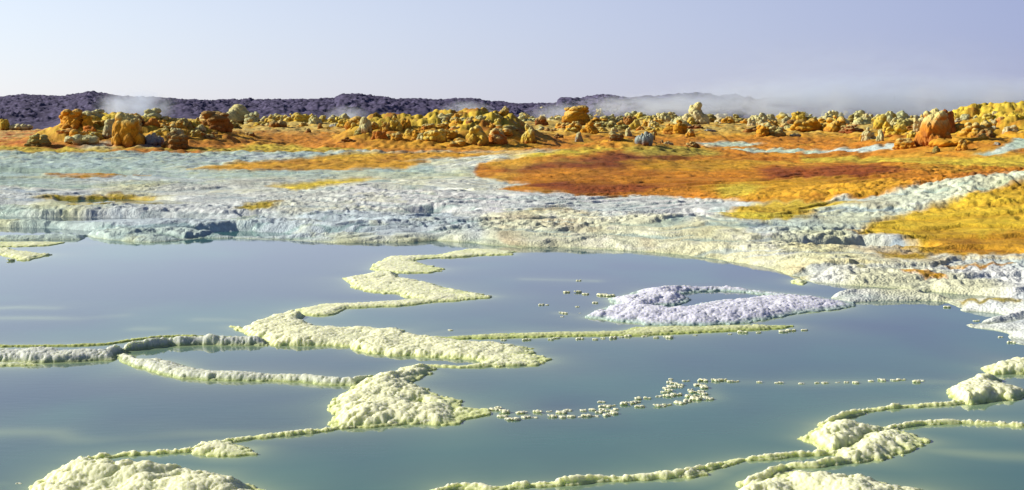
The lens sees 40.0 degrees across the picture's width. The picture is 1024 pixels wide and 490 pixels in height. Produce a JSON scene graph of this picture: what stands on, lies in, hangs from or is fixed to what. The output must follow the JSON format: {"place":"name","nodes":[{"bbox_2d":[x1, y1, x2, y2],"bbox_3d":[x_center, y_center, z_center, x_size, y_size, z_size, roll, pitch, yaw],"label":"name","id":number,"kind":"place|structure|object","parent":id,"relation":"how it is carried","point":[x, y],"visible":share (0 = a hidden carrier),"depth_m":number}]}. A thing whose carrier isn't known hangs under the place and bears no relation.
{"place":"outdoors","nodes":[
{"label":"outdoors","id":0,"kind":"place"},
{"bbox_2d":[0,90,923,129],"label":"hills","id":1,"kind":"structure","parent":0,"point":[42,112],"depth_m":191.84},
{"bbox_2d":[0,172,1023,489],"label":"water","id":2,"kind":"structure","parent":0,"point":[86,290],"depth_m":9.32},
{"bbox_2d":[0,362,37,365],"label":"salt ridge","id":3,"kind":"structure","parent":2,"relation":"in","point":[16,364],"depth_m":9.58},
{"bbox_2d":[0,247,51,260],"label":"salt patch","id":4,"kind":"object","parent":2,"relation":"on","point":[19,255],"visible":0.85,"depth_m":17.00},
{"bbox_2d":[0,241,64,246],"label":"salt patch","id":5,"kind":"object","parent":2,"relation":"on","point":[23,244],"visible":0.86,"depth_m":18.43},
{"bbox_2d":[0,334,232,346],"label":"salt ridge","id":6,"kind":"structure","parent":2,"relation":"in","point":[92,344],"depth_m":10.43},
{"bbox_2d":[0,334,267,362],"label":"salt ridge","id":7,"kind":"structure","parent":2,"relation":"in","point":[39,354],"depth_m":9.93},
{"bbox_2d":[28,456,263,489],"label":"salt mound","id":8,"kind":"object","parent":2,"relation":"in","point":[82,473],"visible":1,"depth_m":6.36},
{"bbox_2d":[190,440,257,456],"bbox_3d":[-1.480,1.061,7.138,0.546,0.090,0.465,4,7,36],"label":"salt mound","id":9,"kind":"object","parent":2,"relation":"in","point":[216,448],"visible":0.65,"depth_m":7.09},
{"bbox_2d":[115,353,372,385],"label":"salt ridge","id":10,"kind":"structure","parent":2,"relation":"in","point":[159,366],"depth_m":9.08},
{"bbox_2d":[87,420,462,458],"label":"salt ridge","id":11,"kind":"structure","parent":2,"relation":"in","point":[103,455],"depth_m":7.37},
{"bbox_2d":[229,310,404,346],"bbox_3d":[-1.614,0.688,11.019,1.956,0.116,1.339,5,7,42],"label":"salt mound","id":12,"kind":"object","parent":2,"relation":"in","point":[290,328],"visible":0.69,"depth_m":10.83},
{"bbox_2d":[295,297,460,315],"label":"salt ridge","id":13,"kind":"structure","parent":2,"relation":"in","point":[327,309],"depth_m":12.51},
{"bbox_2d":[327,363,490,428],"bbox_3d":[-0.612,0.909,8.563,1.118,0.130,2.041,0,5,0],"label":"salt mound","id":14,"kind":"object","parent":2,"relation":"in","point":[381,399],"visible":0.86,"depth_m":8.08},
{"bbox_2d":[370,253,447,272],"bbox_3d":[-1.160,0.225,16.176,1.018,0.088,2.254,0,5,0],"label":"salt mound","id":15,"kind":"object","parent":2,"relation":"in","point":[403,264],"visible":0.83,"depth_m":15.79},
{"bbox_2d":[342,270,491,299],"bbox_3d":[-1.136,0.419,13.995,1.092,0.103,2.736,-3,6,-30],"label":"salt mound","id":16,"kind":"object","parent":2,"relation":"in","point":[385,282],"visible":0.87,"depth_m":13.73},
{"bbox_2d":[350,327,551,367],"bbox_3d":[-0.508,0.761,10.227,2.066,0.118,1.091,4,7,39],"label":"salt mound","id":17,"kind":"object","parent":2,"relation":"in","point":[392,341],"visible":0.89,"depth_m":10.09},
{"bbox_2d":[437,248,515,257],"bbox_3d":[-0.444,0.121,17.295,1.139,0.087,1.225,0,5,0],"label":"salt patch","id":18,"kind":"object","parent":2,"relation":"on","point":[470,252],"visible":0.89,"depth_m":17.18},
{"bbox_2d":[415,362,539,367],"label":"salt ridge","id":19,"kind":"structure","parent":2,"relation":"in","point":[475,365],"depth_m":9.55},
{"bbox_2d":[436,324,793,338],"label":"salt ridge","id":20,"kind":"structure","parent":2,"relation":"in","point":[648,331],"depth_m":10.96},
{"bbox_2d":[431,449,836,489],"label":"salt ridge","id":21,"kind":"structure","parent":2,"relation":"in","point":[573,480],"depth_m":6.56},
{"bbox_2d":[681,468,708,478],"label":"salt mound","id":22,"kind":"object","parent":2,"relation":"in","point":[690,473],"visible":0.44,"depth_m":6.65},
{"bbox_2d":[585,285,855,325],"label":"salt island","id":23,"kind":"structure","parent":2,"relation":"in","point":[646,306],"depth_m":12.16},
{"bbox_2d":[736,456,873,487],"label":"salt ridge","id":24,"kind":"structure","parent":2,"relation":"in","point":[768,472],"depth_m":6.80},
{"bbox_2d":[739,470,921,489],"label":"salt mound","id":25,"kind":"object","parent":2,"relation":"in","point":[805,480],"visible":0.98,"depth_m":6.33},
{"bbox_2d":[797,419,889,451],"bbox_3d":[1.730,1.018,7.433,0.574,0.121,0.917,3,6,32],"label":"salt mound","id":26,"kind":"object","parent":2,"relation":"in","point":[829,436],"visible":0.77,"depth_m":7.38},
{"bbox_2d":[832,428,930,463],"bbox_3d":[1.890,1.043,7.237,0.523,0.108,1.043,5,7,44],"label":"salt mound","id":27,"kind":"object","parent":2,"relation":"in","point":[881,445],"visible":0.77,"depth_m":7.15},
{"bbox_2d":[817,400,964,425],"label":"salt ridge","id":28,"kind":"structure","parent":2,"relation":"in","point":[841,415],"depth_m":8.15},
{"bbox_2d":[878,419,1023,431],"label":"salt ridge","id":29,"kind":"structure","parent":2,"relation":"in","point":[913,423],"depth_m":7.74},
{"bbox_2d":[946,373,1023,404],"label":"salt mound","id":30,"kind":"object","parent":2,"relation":"in","point":[977,389],"visible":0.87,"depth_m":8.49},
{"bbox_2d":[981,357,1023,374],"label":"salt mound","id":31,"kind":"object","parent":2,"relation":"in","point":[1014,365],"visible":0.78,"depth_m":9.34},
{"bbox_2d":[0,101,1023,344],"bbox_3d":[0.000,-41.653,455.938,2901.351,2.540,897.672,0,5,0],"label":"ground","id":32,"kind":"structure","parent":0,"point":[915,223],"depth_m":26.27},
{"bbox_2d":[0,119,9,129],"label":"sulphur rock","id":33,"kind":"object","parent":32,"relation":"on","point":[4,124],"visible":0.84,"depth_m":127.54},
{"bbox_2d":[9,124,32,130],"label":"sulphur mound","id":34,"kind":"object","parent":32,"relation":"on","point":[21,127],"visible":0.87,"depth_m":127.50},
{"bbox_2d":[24,133,51,146],"bbox_3d":[-20.312,-4.455,60.453,1.035,0.694,0.972,1,5,6],"label":"sulphur outcrop","id":35,"kind":"object","parent":32,"relation":"on","point":[36,140],"visible":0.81,"depth_m":60.16},
{"bbox_2d":[56,128,72,134],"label":"sulphur outcrop","id":36,"kind":"object","parent":32,"relation":"on","point":[67,131],"visible":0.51,"depth_m":63.16},
{"bbox_2d":[59,109,84,128],"bbox_3d":[-20.229,-5.711,64.951,1.382,1.146,1.421,-5,7,-41],"label":"sulphur rock","id":37,"kind":"object","parent":32,"relation":"on","point":[69,118],"visible":0.69,"depth_m":64.45},
{"bbox_2d":[69,129,83,136],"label":"sulphur rock","id":38,"kind":"object","parent":32,"relation":"on","point":[72,132],"visible":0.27,"depth_m":61.79},
{"bbox_2d":[64,134,99,145],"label":"sulphur mound","id":39,"kind":"object","parent":32,"relation":"on","point":[78,139],"visible":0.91,"depth_m":60.53},
{"bbox_2d":[81,114,94,129],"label":"sulphur rock","id":40,"kind":"object","parent":32,"relation":"on","point":[87,121],"visible":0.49,"depth_m":64.50},
{"bbox_2d":[81,126,95,133],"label":"sulphur rock","id":41,"kind":"object","parent":32,"relation":"on","point":[89,128],"visible":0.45,"depth_m":63.50},
{"bbox_2d":[83,109,104,117],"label":"sulphur outcrop","id":42,"kind":"object","parent":32,"relation":"on","point":[98,112],"visible":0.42,"depth_m":67.15},
{"bbox_2d":[102,118,114,138],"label":"sulphur rock","id":43,"kind":"object","parent":32,"relation":"on","point":[107,130],"visible":0.56,"depth_m":62.50},
{"bbox_2d":[111,112,144,147],"bbox_3d":[-16.597,-4.879,60.806,1.448,1.759,1.234,-1,5,-15],"label":"sulphur rock","id":44,"kind":"object","parent":32,"relation":"on","point":[127,131],"visible":0.82,"depth_m":60.48},
{"bbox_2d":[143,118,159,126],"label":"sulphur rock","id":45,"kind":"object","parent":32,"relation":"on","point":[153,121],"visible":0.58,"depth_m":65.93},
{"bbox_2d":[143,108,161,118],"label":"sulphur rock","id":46,"kind":"object","parent":32,"relation":"on","point":[153,112],"visible":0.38,"depth_m":68.72},
{"bbox_2d":[145,132,163,145],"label":"sulphur mound","id":47,"kind":"object","parent":32,"relation":"on","point":[153,139],"visible":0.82,"depth_m":61.03},
{"bbox_2d":[161,132,188,149],"bbox_3d":[-14.394,-4.415,60.539,1.282,0.875,1.270,-5,7,-44],"label":"sulphur outcrop","id":48,"kind":"object","parent":32,"relation":"on","point":[174,141],"visible":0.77,"depth_m":60.02},
{"bbox_2d":[170,127,183,134],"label":"sulphur outcrop","id":49,"kind":"object","parent":32,"relation":"on","point":[179,131],"visible":0.61,"depth_m":65.17},
{"bbox_2d":[169,120,186,129],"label":"sulphur outcrop","id":50,"kind":"object","parent":32,"relation":"on","point":[179,124],"visible":0.48,"depth_m":66.97},
{"bbox_2d":[179,118,192,127],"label":"sulphur rock","id":51,"kind":"object","parent":32,"relation":"on","point":[186,123],"visible":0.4,"depth_m":68.12},
{"bbox_2d":[189,129,201,136],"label":"sulphur outcrop","id":52,"kind":"object","parent":32,"relation":"on","point":[192,133],"visible":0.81,"depth_m":65.70},
{"bbox_2d":[201,111,233,131],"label":"sulphur rock","id":53,"kind":"object","parent":32,"relation":"on","point":[218,121],"visible":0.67,"depth_m":70.02},
{"bbox_2d":[227,104,249,123],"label":"sulphur rock","id":54,"kind":"object","parent":32,"relation":"on","point":[237,112],"visible":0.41,"depth_m":104.10},
{"bbox_2d":[244,111,259,123],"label":"sulphur outcrop","id":55,"kind":"object","parent":32,"relation":"on","point":[253,117],"visible":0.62,"depth_m":102.74},
{"bbox_2d":[264,114,280,122],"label":"sulphur outcrop","id":56,"kind":"object","parent":32,"relation":"on","point":[272,118],"visible":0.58,"depth_m":105.96},
{"bbox_2d":[269,120,286,127],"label":"sulphur mound","id":57,"kind":"object","parent":32,"relation":"on","point":[279,123],"visible":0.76,"depth_m":94.07},
{"bbox_2d":[283,113,294,121],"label":"sulphur outcrop","id":58,"kind":"object","parent":32,"relation":"on","point":[289,119],"visible":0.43,"depth_m":105.73},
{"bbox_2d":[292,112,309,122],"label":"sulphur outcrop","id":59,"kind":"object","parent":32,"relation":"on","point":[299,117],"visible":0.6,"depth_m":104.14},
{"bbox_2d":[308,115,321,123],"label":"sulphur outcrop","id":60,"kind":"object","parent":32,"relation":"on","point":[314,119],"visible":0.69,"depth_m":99.89},
{"bbox_2d":[336,118,350,127],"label":"sulphur outcrop","id":61,"kind":"object","parent":32,"relation":"on","point":[341,123],"visible":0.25,"depth_m":94.02},
{"bbox_2d":[344,116,361,129],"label":"sulphur rock","id":62,"kind":"object","parent":32,"relation":"on","point":[355,119],"visible":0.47,"depth_m":67.86},
{"bbox_2d":[357,117,371,133],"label":"sulphur rock","id":63,"kind":"object","parent":32,"relation":"on","point":[365,127],"visible":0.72,"depth_m":65.04},
{"bbox_2d":[371,130,387,139],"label":"sulphur outcrop","id":64,"kind":"object","parent":32,"relation":"on","point":[378,134],"visible":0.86,"depth_m":62.92},
{"bbox_2d":[379,121,390,131],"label":"sulphur outcrop","id":65,"kind":"object","parent":32,"relation":"on","point":[385,126],"visible":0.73,"depth_m":64.82},
{"bbox_2d":[390,116,402,130],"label":"sulphur outcrop","id":66,"kind":"object","parent":32,"relation":"on","point":[395,125],"visible":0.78,"depth_m":65.06},
{"bbox_2d":[390,132,404,140],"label":"sulphur outcrop","id":67,"kind":"object","parent":32,"relation":"on","point":[397,136],"visible":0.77,"depth_m":62.41},
{"bbox_2d":[401,119,410,128],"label":"sulphur outcrop","id":68,"kind":"object","parent":32,"relation":"on","point":[406,123],"visible":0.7,"depth_m":65.41},
{"bbox_2d":[411,129,424,139],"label":"sulphur outcrop","id":69,"kind":"object","parent":32,"relation":"on","point":[415,133],"visible":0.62,"depth_m":62.63},
{"bbox_2d":[423,129,446,142],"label":"sulphur outcrop","id":70,"kind":"object","parent":32,"relation":"on","point":[439,136],"visible":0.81,"depth_m":61.78},
{"bbox_2d":[436,122,449,129],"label":"sulphur outcrop","id":71,"kind":"object","parent":32,"relation":"on","point":[445,125],"visible":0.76,"depth_m":65.12},
{"bbox_2d":[444,129,457,139],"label":"sulphur outcrop","id":72,"kind":"object","parent":32,"relation":"on","point":[452,134],"visible":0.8,"depth_m":62.79},
{"bbox_2d":[446,138,465,146],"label":"sulphur outcrop","id":73,"kind":"object","parent":32,"relation":"on","point":[458,142],"visible":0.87,"depth_m":60.28},
{"bbox_2d":[465,125,488,145],"bbox_3d":[-1.500,-4.665,60.932,1.051,1.072,1.250,0,5,-3],"label":"sulphur rock","id":74,"kind":"object","parent":32,"relation":"on","point":[476,135],"visible":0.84,"depth_m":60.66},
{"bbox_2d":[488,128,507,144],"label":"sulphur rock","id":75,"kind":"object","parent":32,"relation":"on","point":[496,136],"visible":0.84,"depth_m":61.32},
{"bbox_2d":[499,106,508,116],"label":"sulphur rock","id":76,"kind":"object","parent":32,"relation":"on","point":[504,111],"visible":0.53,"depth_m":68.65},
{"bbox_2d":[498,128,512,135],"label":"sulphur outcrop","id":77,"kind":"object","parent":32,"relation":"on","point":[506,131],"visible":0.45,"depth_m":63.68},
{"bbox_2d":[521,124,536,143],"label":"sulphur rock","id":78,"kind":"object","parent":32,"relation":"on","point":[528,136],"visible":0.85,"depth_m":63.04},
{"bbox_2d":[535,116,548,125],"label":"sulphur rock","id":79,"kind":"object","parent":32,"relation":"on","point":[542,120],"visible":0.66,"depth_m":98.55},
{"bbox_2d":[565,121,581,130],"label":"sulphur outcrop","id":80,"kind":"object","parent":32,"relation":"on","point":[577,125],"visible":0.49,"depth_m":88.03},
{"bbox_2d":[561,105,589,124],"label":"sulphur rock","id":81,"kind":"object","parent":32,"relation":"on","point":[577,113],"visible":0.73,"depth_m":101.22},
{"bbox_2d":[575,132,583,141],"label":"sulphur rock","id":82,"kind":"object","parent":32,"relation":"on","point":[578,138],"visible":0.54,"depth_m":72.29},
{"bbox_2d":[580,121,598,133],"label":"sulphur rock","id":83,"kind":"object","parent":32,"relation":"on","point":[590,127],"visible":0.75,"depth_m":84.30},
{"bbox_2d":[602,121,616,127],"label":"sulphur outcrop","id":84,"kind":"object","parent":32,"relation":"on","point":[610,124],"visible":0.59,"depth_m":94.01},
{"bbox_2d":[608,132,623,141],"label":"sulphur outcrop","id":85,"kind":"object","parent":32,"relation":"on","point":[614,136],"visible":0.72,"depth_m":55.99},
{"bbox_2d":[623,115,636,124],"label":"sulphur outcrop","id":86,"kind":"object","parent":32,"relation":"on","point":[628,120],"visible":0.52,"depth_m":98.86},
{"bbox_2d":[629,119,640,129],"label":"sulphur rock","id":87,"kind":"object","parent":32,"relation":"on","point":[635,124],"visible":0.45,"depth_m":89.88},
{"bbox_2d":[635,131,653,145],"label":"sulphur mound","id":88,"kind":"object","parent":32,"relation":"on","point":[646,138],"visible":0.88,"depth_m":54.36},
{"bbox_2d":[660,112,670,121],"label":"sulphur rock","id":89,"kind":"object","parent":32,"relation":"on","point":[664,116],"visible":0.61,"depth_m":110.27},
{"bbox_2d":[662,120,687,134],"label":"sulphur outcrop","id":90,"kind":"object","parent":32,"relation":"on","point":[679,127],"visible":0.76,"depth_m":85.05},
{"bbox_2d":[686,141,700,147],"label":"sulphur outcrop","id":91,"kind":"object","parent":32,"relation":"on","point":[693,144],"visible":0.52,"depth_m":63.44},
{"bbox_2d":[682,102,709,124],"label":"sulphur rock","id":92,"kind":"object","parent":32,"relation":"on","point":[697,114],"visible":0.7,"depth_m":101.29},
{"bbox_2d":[721,116,735,122],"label":"sulphur outcrop","id":93,"kind":"object","parent":32,"relation":"on","point":[728,119],"visible":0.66,"depth_m":102.76},
{"bbox_2d":[742,126,756,132],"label":"sulphur outcrop","id":94,"kind":"object","parent":32,"relation":"on","point":[751,129],"visible":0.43,"depth_m":86.08},
{"bbox_2d":[754,113,767,124],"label":"sulphur outcrop","id":95,"kind":"object","parent":32,"relation":"on","point":[760,118],"visible":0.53,"depth_m":99.84},
{"bbox_2d":[754,125,769,136],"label":"sulphur outcrop","id":96,"kind":"object","parent":32,"relation":"on","point":[762,131],"visible":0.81,"depth_m":81.46},
{"bbox_2d":[769,126,785,136],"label":"sulphur outcrop","id":97,"kind":"object","parent":32,"relation":"on","point":[777,131],"visible":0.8,"depth_m":81.55},
{"bbox_2d":[791,111,807,119],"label":"sulphur rock","id":98,"kind":"object","parent":32,"relation":"on","point":[797,115],"visible":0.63,"depth_m":112.68},
{"bbox_2d":[791,279,807,284],"bbox_3d":[2.917,0.398,14.333,0.357,0.082,0.582,0,5,0],"label":"salt patch","id":99,"kind":"object","parent":32,"relation":"on","point":[799,281],"visible":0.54,"depth_m":14.26},
{"bbox_2d":[790,118,822,131],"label":"sulphur outcrop","id":100,"kind":"object","parent":32,"relation":"on","point":[809,125],"visible":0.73,"depth_m":88.00},
{"bbox_2d":[822,115,845,131],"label":"sulphur outcrop","id":101,"kind":"object","parent":32,"relation":"on","point":[830,125],"visible":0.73,"depth_m":86.78},
{"bbox_2d":[838,124,863,133],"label":"sulphur outcrop","id":102,"kind":"object","parent":32,"relation":"on","point":[848,129],"visible":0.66,"depth_m":85.83},
{"bbox_2d":[852,117,871,125],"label":"sulphur outcrop","id":103,"kind":"object","parent":32,"relation":"on","point":[861,121],"visible":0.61,"depth_m":98.48},
{"bbox_2d":[861,127,875,140],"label":"sulphur outcrop","id":104,"kind":"object","parent":32,"relation":"on","point":[867,134],"visible":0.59,"depth_m":56.34},
{"bbox_2d":[876,130,883,141],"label":"sulphur rock","id":105,"kind":"object","parent":32,"relation":"on","point":[879,137],"visible":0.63,"depth_m":53.97},
{"bbox_2d":[873,115,889,129],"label":"sulphur rock","id":106,"kind":"object","parent":32,"relation":"on","point":[879,121],"visible":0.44,"depth_m":89.47},
{"bbox_2d":[885,111,892,122],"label":"sulphur rock","id":107,"kind":"object","parent":32,"relation":"on","point":[889,115],"visible":0.33,"depth_m":98.53},
{"bbox_2d":[884,124,907,136],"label":"sulphur outcrop","id":108,"kind":"object","parent":32,"relation":"on","point":[898,129],"visible":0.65,"depth_m":69.95},
{"bbox_2d":[896,110,909,118],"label":"sulphur rock","id":109,"kind":"object","parent":32,"relation":"on","point":[902,114],"visible":0.39,"depth_m":119.58},
{"bbox_2d":[892,138,914,148],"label":"sulphur rock","id":110,"kind":"object","parent":32,"relation":"on","point":[902,143],"visible":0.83,"depth_m":47.91},
{"bbox_2d":[896,118,911,126],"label":"sulphur outcrop","id":111,"kind":"object","parent":32,"relation":"on","point":[906,122],"visible":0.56,"depth_m":96.09},
{"bbox_2d":[913,117,921,131],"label":"sulphur outcrop","id":112,"kind":"object","parent":32,"relation":"on","point":[916,125],"visible":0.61,"depth_m":68.72},
{"bbox_2d":[914,108,951,145],"bbox_3d":[14.318,-3.917,47.821,1.258,1.490,1.268,2,6,19],"label":"sulphur rock","id":113,"kind":"object","parent":32,"relation":"on","point":[935,123],"visible":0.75,"depth_m":47.44},
{"bbox_2d":[943,109,956,133],"bbox_3d":[20.101,-5.534,64.952,1.045,1.506,0.949,5,7,43],"label":"sulphur rock","id":114,"kind":"object","parent":32,"relation":"on","point":[951,120],"visible":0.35,"depth_m":64.58},
{"bbox_2d":[928,138,972,146],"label":"sulphur mound","id":115,"kind":"object","parent":32,"relation":"on","point":[942,142],"visible":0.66,"depth_m":45.94},
{"bbox_2d":[955,139,967,150],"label":"sulphur outcrop","id":116,"kind":"object","parent":32,"relation":"on","point":[961,146],"visible":0.84,"depth_m":44.64},
{"bbox_2d":[956,120,996,137],"bbox_3d":[16.316,-4.003,49.426,1.212,0.786,1.129,-2,6,-17],"label":"sulphur outcrop","id":117,"kind":"object","parent":32,"relation":"on","point":[973,130],"visible":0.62,"depth_m":49.10},
{"bbox_2d":[975,133,988,140],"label":"sulphur rock","id":118,"kind":"object","parent":32,"relation":"on","point":[982,136],"visible":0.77,"depth_m":47.35},
{"bbox_2d":[1002,125,1017,133],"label":"sulphur outcrop","id":119,"kind":"object","parent":32,"relation":"on","point":[1013,128],"visible":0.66,"depth_m":61.98},
{"bbox_2d":[0,0,1023,102],"label":"sky","id":120,"kind":"structure","parent":0,"point":[511,51]},
{"bbox_2d":[555,92,1023,117],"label":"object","id":121,"kind":"structure","parent":0,"point":[677,103],"depth_m":194.55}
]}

